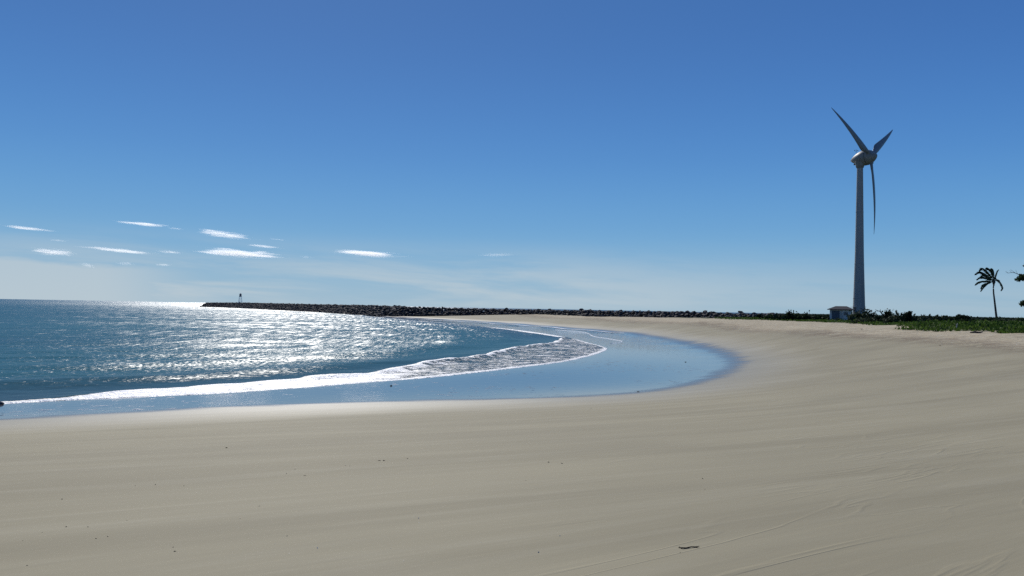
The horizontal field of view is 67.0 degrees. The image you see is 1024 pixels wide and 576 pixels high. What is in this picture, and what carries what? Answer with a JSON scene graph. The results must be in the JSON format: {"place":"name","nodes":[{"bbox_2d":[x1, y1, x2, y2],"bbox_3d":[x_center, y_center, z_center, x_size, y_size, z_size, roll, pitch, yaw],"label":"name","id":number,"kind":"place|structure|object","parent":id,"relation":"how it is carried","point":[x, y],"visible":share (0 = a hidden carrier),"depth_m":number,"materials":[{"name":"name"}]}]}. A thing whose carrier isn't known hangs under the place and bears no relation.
{"place":"outdoors","nodes":[
{"label":"outdoors","id":0,"kind":"place"},
{"bbox_2d":[0,299,784,403],"bbox_3d":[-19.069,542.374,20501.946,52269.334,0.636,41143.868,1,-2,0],"label":"sea","id":1,"kind":"structure","parent":0,"point":[54,350],"depth_m":67.73,"materials":[{"name":"liquid"}]},
{"bbox_2d":[384,316,619,332],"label":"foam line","id":2,"kind":"object","parent":1,"relation":"on","point":[523,325],"visible":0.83,"depth_m":167.63,"materials":[{"name":"white liquid"}]},
{"bbox_2d":[0,314,1023,575],"bbox_3d":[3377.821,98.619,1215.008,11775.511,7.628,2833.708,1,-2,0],"label":"beach","id":3,"kind":"structure","parent":0,"point":[816,448],"depth_m":11.43,"materials":[{"name":"beige sand"}]},
{"bbox_2d":[200,302,781,317],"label":"breakwater","id":4,"kind":"object","parent":3,"relation":"on","point":[380,310],"visible":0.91,"depth_m":287.97,"materials":[{"name":"grey stone"}]},
{"bbox_2d":[678,546,698,548],"bbox_3d":[1.453,2.125,6.332,0.180,0.016,0.036,1,-2,-8],"label":"seaweed strand","id":5,"kind":"object","parent":3,"relation":"on","point":[688,547],"visible":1,"depth_m":6.33,"materials":[{"name":"brown"}]},
{"bbox_2d":[764,312,773,319],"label":"dark bush","id":6,"kind":"object","parent":3,"relation":"on","point":[769,316],"visible":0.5,"depth_m":154.65,"materials":[{"name":"green plant"}]},
{"bbox_2d":[785,311,793,319],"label":"dark bush","id":7,"kind":"object","parent":3,"relation":"on","point":[789,315],"visible":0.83,"depth_m":149.54,"materials":[{"name":"green plant"}]},
{"bbox_2d":[786,310,805,319],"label":"dark bush","id":8,"kind":"object","parent":3,"relation":"on","point":[796,316],"visible":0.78,"depth_m":149.27,"materials":[{"name":"green plant"}]},
{"bbox_2d":[797,310,812,319],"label":"dark bush","id":9,"kind":"object","parent":3,"relation":"on","point":[807,315],"visible":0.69,"depth_m":149.11,"materials":[{"name":"green plant"}]},
{"bbox_2d":[827,306,854,319],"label":"utility hut","id":10,"kind":"object","parent":3,"relation":"on","point":[842,312],"visible":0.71,"depth_m":148.93,"materials":[{"name":"grey concrete"}]},
{"bbox_2d":[831,310,839,319],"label":"door","id":11,"kind":"structure","parent":10,"relation":"in","point":[835,314],"depth_m":149.24,"materials":[{"name":"blue metal"}]},
{"bbox_2d":[846,312,856,319],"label":"pale shrub","id":12,"kind":"object","parent":3,"relation":"on","point":[852,317],"visible":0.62,"depth_m":131.79,"materials":[{"name":"green plant"}]},
{"bbox_2d":[851,311,863,318],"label":"dark bush","id":13,"kind":"object","parent":3,"relation":"on","point":[857,315],"visible":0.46,"depth_m":138.65,"materials":[{"name":"green plant"}]},
{"bbox_2d":[831,107,892,313],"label":"wind turbine","id":14,"kind":"object","parent":3,"relation":"on","point":[862,158],"visible":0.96,"depth_m":210.94,"materials":[{"name":"white paint"}]},
{"bbox_2d":[849,316,876,323],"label":"pale shrub","id":15,"kind":"object","parent":3,"relation":"on","point":[865,319],"visible":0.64,"depth_m":117.45,"materials":[{"name":"green plant"}]},
{"bbox_2d":[847,308,880,318],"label":"dark bush","id":16,"kind":"object","parent":3,"relation":"on","point":[866,314],"visible":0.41,"depth_m":139.68,"materials":[{"name":"green plant"}]},
{"bbox_2d":[714,317,1023,332],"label":"ground cover","id":17,"kind":"object","parent":3,"relation":"on","point":[1012,326],"visible":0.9,"depth_m":82.12,"materials":[{"name":"green plant"}]},
{"bbox_2d":[872,308,893,321],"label":"dark bush","id":18,"kind":"object","parent":3,"relation":"on","point":[885,314],"visible":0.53,"depth_m":127.76,"materials":[{"name":"green plant"}]},
{"bbox_2d":[882,313,900,322],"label":"pale shrub","id":19,"kind":"object","parent":3,"relation":"on","point":[890,319],"visible":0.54,"depth_m":107.81,"materials":[{"name":"green plant"}]},
{"bbox_2d":[774,313,1022,320],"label":"scrub","id":20,"kind":"object","parent":3,"relation":"on","point":[783,315],"visible":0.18,"depth_m":151.36,"materials":[{"name":"green plant"}]},
{"bbox_2d":[891,310,911,322],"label":"stem shrub","id":21,"kind":"object","parent":3,"relation":"on","point":[903,318],"visible":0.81,"depth_m":111.55,"materials":[{"name":"green plant"}]},
{"bbox_2d":[908,313,918,321],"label":"pale shrub","id":22,"kind":"object","parent":3,"relation":"on","point":[915,318],"visible":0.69,"depth_m":111.70,"materials":[{"name":"green plant"}]},
{"bbox_2d":[920,314,947,320],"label":"stem shrub","id":23,"kind":"object","parent":3,"relation":"on","point":[932,318],"visible":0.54,"depth_m":109.86,"materials":[{"name":"green plant"}]},
{"bbox_2d":[946,314,971,320],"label":"stem shrub","id":24,"kind":"object","parent":3,"relation":"on","point":[959,316],"visible":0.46,"depth_m":99.57,"materials":[{"name":"green plant"}]},
{"bbox_2d":[956,318,975,321],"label":"dark bush","id":25,"kind":"object","parent":3,"relation":"on","point":[962,320],"visible":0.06,"depth_m":91.86,"materials":[{"name":"green plant"}]},
{"bbox_2d":[974,267,1002,318],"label":"coconut palm","id":26,"kind":"object","parent":3,"relation":"on","point":[986,278],"visible":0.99,"depth_m":129.97,"materials":[{"name":"green plant"}]},
{"bbox_2d":[991,316,1009,320],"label":"pale shrub","id":27,"kind":"object","parent":3,"relation":"on","point":[1002,319],"visible":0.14,"depth_m":117.88,"materials":[{"name":"green plant"}]},
{"bbox_2d":[1007,265,1023,306],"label":"beach tree","id":28,"kind":"object","parent":3,"relation":"on","point":[1020,278],"visible":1,"depth_m":85.02,"materials":[{"name":"green plant"}]},
{"bbox_2d":[0,0,1023,317],"label":"sky","id":29,"kind":"structure","parent":0,"point":[627,155],"materials":[{"name":"blue"}]}
]}

